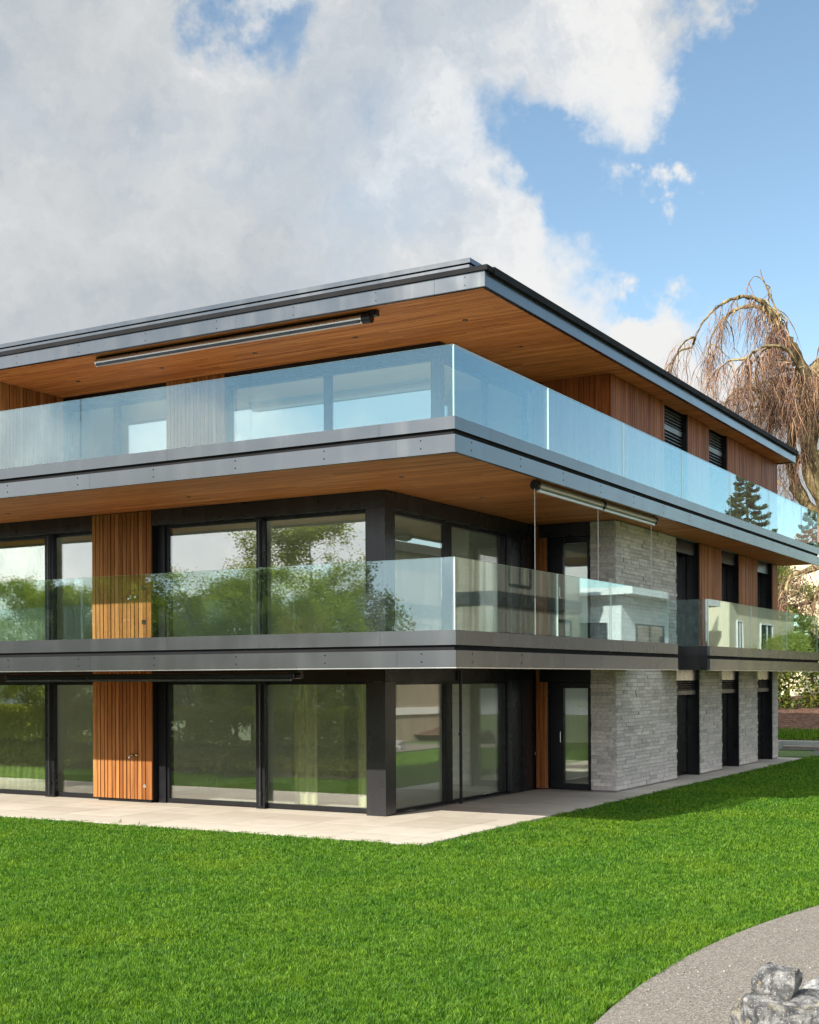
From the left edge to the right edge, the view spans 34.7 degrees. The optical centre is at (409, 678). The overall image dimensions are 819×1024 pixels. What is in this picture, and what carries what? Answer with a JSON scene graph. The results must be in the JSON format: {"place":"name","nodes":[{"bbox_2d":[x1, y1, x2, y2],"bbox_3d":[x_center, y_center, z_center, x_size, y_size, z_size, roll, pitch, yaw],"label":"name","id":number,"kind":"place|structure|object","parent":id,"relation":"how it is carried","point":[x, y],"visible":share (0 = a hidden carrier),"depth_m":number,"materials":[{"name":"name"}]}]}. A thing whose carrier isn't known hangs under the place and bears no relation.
{"place":"outdoors","nodes":[
{"label":"outdoors","id":0,"kind":"place"},
{"bbox_2d":[0,757,798,845],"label":"patio","id":1,"kind":"structure","parent":0,"point":[431,825],"depth_m":22.79,"materials":[{"name":"beige concrete"}]},
{"bbox_2d":[0,257,818,816],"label":"house","id":2,"kind":"structure","parent":1,"relation":"on","point":[476,529],"depth_m":26.71,"materials":[{"name":"grey metal"}]},
{"bbox_2d":[0,685,44,790],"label":"curtain","id":3,"kind":"object","parent":2,"relation":"hanging from","point":[22,737],"visible":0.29,"depth_m":27.20,"materials":[{"name":"white fabric"}]},
{"bbox_2d":[0,539,44,640],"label":"curtain","id":4,"kind":"object","parent":2,"relation":"hanging from","point":[22,609],"visible":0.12,"depth_m":27.20,"materials":[{"name":"white fabric"}]},
{"bbox_2d":[0,532,91,639],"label":"window","id":5,"kind":"structure","parent":2,"relation":"in","point":[86,533],"depth_m":26.54,"materials":[{"name":"black metal"}]},
{"bbox_2d":[0,682,98,797],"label":"window","id":6,"kind":"structure","parent":2,"relation":"in","point":[15,791],"depth_m":26.54,"materials":[{"name":"black metal"}]},
{"bbox_2d":[68,395,165,460],"bbox_3d":[-6.199,-4.777,28.044,2.860,2.250,0.090,0,0,30],"label":"window","id":7,"kind":"structure","parent":2,"relation":"in","point":[117,406],"depth_m":28.06,"materials":[{"name":"black metal"}]},
{"bbox_2d":[166,510,364,636],"bbox_3d":[-2.627,-1.798,23.888,4.580,2.230,0.090,0,0,30],"label":"window","id":8,"kind":"structure","parent":2,"relation":"in","point":[168,528],"depth_m":24.52,"materials":[{"name":"black metal"}]},
{"bbox_2d":[167,682,366,812],"bbox_3d":[-2.614,1.204,23.888,4.580,2.285,0.090,0,0,30],"label":"window","id":9,"kind":"structure","parent":2,"relation":"in","point":[169,684],"depth_m":24.24,"materials":[{"name":"black metal"}]},
{"bbox_2d":[294,685,316,804],"bbox_3d":[-1.926,1.134,24.299,0.499,2.390,0.079,0,0,32],"label":"curtain","id":10,"kind":"object","parent":2,"relation":"hanging from","point":[305,710],"visible":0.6,"depth_m":24.27,"materials":[{"name":"white fabric"}]},
{"bbox_2d":[229,357,431,441],"bbox_3d":[-1.575,-4.798,25.374,4.740,2.250,0.090,0,0,30],"label":"window","id":11,"kind":"structure","parent":2,"relation":"in","point":[328,376],"depth_m":25.34,"materials":[{"name":"black metal"}]},
{"bbox_2d":[358,684,366,806],"bbox_3d":[-0.612,1.128,23.546,0.730,2.390,0.091,0,0,30],"label":"curtain","id":12,"kind":"object","parent":2,"relation":"hanging from","point":[362,801],"visible":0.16,"depth_m":23.72,"materials":[{"name":"white fabric"}]},
{"bbox_2d":[385,681,506,811],"bbox_3d":[0.778,1.191,24.733,0.090,2.288,4.655,0,0,30],"label":"window","id":13,"kind":"structure","parent":2,"relation":"in","point":[447,727],"depth_m":24.60,"materials":[{"name":"black metal"}]},
{"bbox_2d":[395,511,505,632],"bbox_3d":[0.765,-1.812,24.733,0.090,2.233,4.655,0,0,30],"label":"window","id":14,"kind":"structure","parent":2,"relation":"in","point":[446,527],"depth_m":24.59,"materials":[{"name":"black metal"}]},
{"bbox_2d":[444,358,527,441],"bbox_3d":[1.487,-4.812,25.847,0.090,2.250,3.790,0,0,30],"label":"window","id":15,"kind":"structure","parent":2,"relation":"in","point":[485,380],"depth_m":25.85,"materials":[{"name":"black metal"}]},
{"bbox_2d":[550,536,590,637],"bbox_3d":[3.388,-1.828,27.452,0.965,2.245,0.162,0,0,30],"label":"door","id":16,"kind":"structure","parent":2,"relation":"in","point":[557,556],"depth_m":27.58,"materials":[{"name":"black metal"}]},
{"bbox_2d":[550,682,591,789],"bbox_3d":[3.402,1.205,27.452,0.965,2.240,0.162,0,0,30],"label":"door","id":17,"kind":"structure","parent":2,"relation":"in","point":[557,690],"depth_m":27.57,"materials":[{"name":"black metal"}]},
{"bbox_2d":[664,408,686,484],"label":"window","id":18,"kind":"structure","parent":2,"relation":"in","point":[676,429],"depth_m":30.82,"materials":[{"name":"black metal"}]},
{"bbox_2d":[675,539,698,645],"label":"window","id":19,"kind":"structure","parent":2,"relation":"in","point":[689,552],"depth_m":31.62,"materials":[{"name":"black metal"}]},
{"bbox_2d":[676,670,699,779],"bbox_3d":[6.377,1.055,30.925,0.395,2.533,1.726,0,0,30],"label":"window","id":20,"kind":"structure","parent":2,"relation":"in","point":[690,678],"depth_m":31.61,"materials":[{"name":"black metal"}]},
{"bbox_2d":[709,432,726,499],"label":"window","id":21,"kind":"structure","parent":2,"relation":"in","point":[717,446],"depth_m":33.59,"materials":[{"name":"black metal"}]},
{"bbox_2d":[721,671,738,769],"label":"window","id":22,"kind":"structure","parent":2,"relation":"in","point":[730,690],"depth_m":34.53,"materials":[{"name":"black metal"}]},
{"bbox_2d":[721,551,738,647],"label":"window","id":23,"kind":"structure","parent":2,"relation":"in","point":[729,562],"depth_m":34.54,"materials":[{"name":"black glass"}]},
{"bbox_2d":[757,561,771,649],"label":"window","id":24,"kind":"structure","parent":2,"relation":"in","point":[764,571],"depth_m":37.46,"materials":[{"name":"black glass"}]},
{"bbox_2d":[757,670,772,761],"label":"window","id":25,"kind":"structure","parent":2,"relation":"in","point":[764,690],"depth_m":37.45,"materials":[{"name":"black metal"}]},
{"bbox_2d":[0,755,818,1023],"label":"grass","id":26,"kind":"structure","parent":0,"point":[23,925],"depth_m":13.37,"materials":[{"name":"green plant"}]},
{"bbox_2d":[0,759,818,1023],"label":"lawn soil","id":27,"kind":"structure","parent":0,"point":[388,922],"depth_m":12.16,"materials":[{"name":"soil"}]},
{"bbox_2d":[782,745,818,755],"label":"bench","id":28,"kind":"object","parent":27,"relation":"on","point":[816,750],"visible":0.91,"depth_m":39.65,"materials":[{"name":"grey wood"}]},
{"bbox_2d":[0,0,818,671],"label":"sky","id":29,"kind":"structure","parent":0,"point":[633,165],"materials":[{"name":"blue"}]},
{"bbox_2d":[535,685,813,785],"bbox_3d":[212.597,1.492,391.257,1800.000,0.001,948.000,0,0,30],"label":"ground","id":30,"kind":"structure","parent":0,"point":[794,753],"depth_m":41.82,"materials":[{"name":"green plant"}]},
{"bbox_2d":[664,270,818,683],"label":"weeping tree","id":31,"kind":"object","parent":30,"relation":"on","point":[800,421],"visible":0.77,"depth_m":53.80,"materials":[{"name":"brown plant"}]},
{"bbox_2d":[777,565,818,685],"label":"broadleaf tree","id":32,"kind":"object","parent":30,"relation":"on","point":[782,570],"visible":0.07,"depth_m":70.04,"materials":[{"name":"green plant"}]},
{"bbox_2d":[778,740,818,749],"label":"garden wall","id":33,"kind":"structure","parent":30,"relation":"on","point":[781,743],"depth_m":43.55,"materials":[{"name":"grey concrete"}]},
{"bbox_2d":[594,905,818,1023],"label":"gravel path","id":34,"kind":"structure","parent":0,"point":[746,939],"depth_m":10.43,"materials":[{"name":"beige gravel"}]},
{"bbox_2d":[729,988,818,1023],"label":"boulder","id":35,"kind":"object","parent":34,"relation":"on","point":[801,1006],"visible":0.84,"depth_m":8.30,"materials":[{"name":"stone"}]},
{"bbox_2d":[751,962,802,1000],"bbox_3d":[2.413,1.990,8.512,0.305,0.276,0.299,0,0,-34],"label":"boulder","id":36,"kind":"object","parent":35,"relation":"on","point":[773,980],"visible":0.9,"depth_m":8.42,"materials":[{"name":"stone"}]},
{"bbox_2d":[802,977,818,989],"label":"boulder","id":37,"kind":"object","parent":34,"relation":"on","point":[812,984],"visible":0.54,"depth_m":9.89,"materials":[{"name":"stone"}]},
{"bbox_2d":[777,696,818,740],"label":"planting bank","id":38,"kind":"structure","parent":0,"point":[802,717],"depth_m":49.75,"materials":[{"name":"green plant"}]},
{"bbox_2d":[777,605,818,709],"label":"ivy hedge","id":39,"kind":"object","parent":38,"relation":"on","point":[809,643],"visible":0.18,"depth_m":52.44,"materials":[{"name":"green plant"}]},
{"bbox_2d":[777,726,818,740],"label":"grass","id":40,"kind":"structure","parent":0,"point":[809,734],"depth_m":44.97,"materials":[{"name":"green plant"}]},
{"bbox_2d":[780,526,818,695],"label":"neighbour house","id":41,"kind":"structure","parent":0,"point":[809,536],"depth_m":79.70,"materials":[{"name":"white tile"}]}
]}

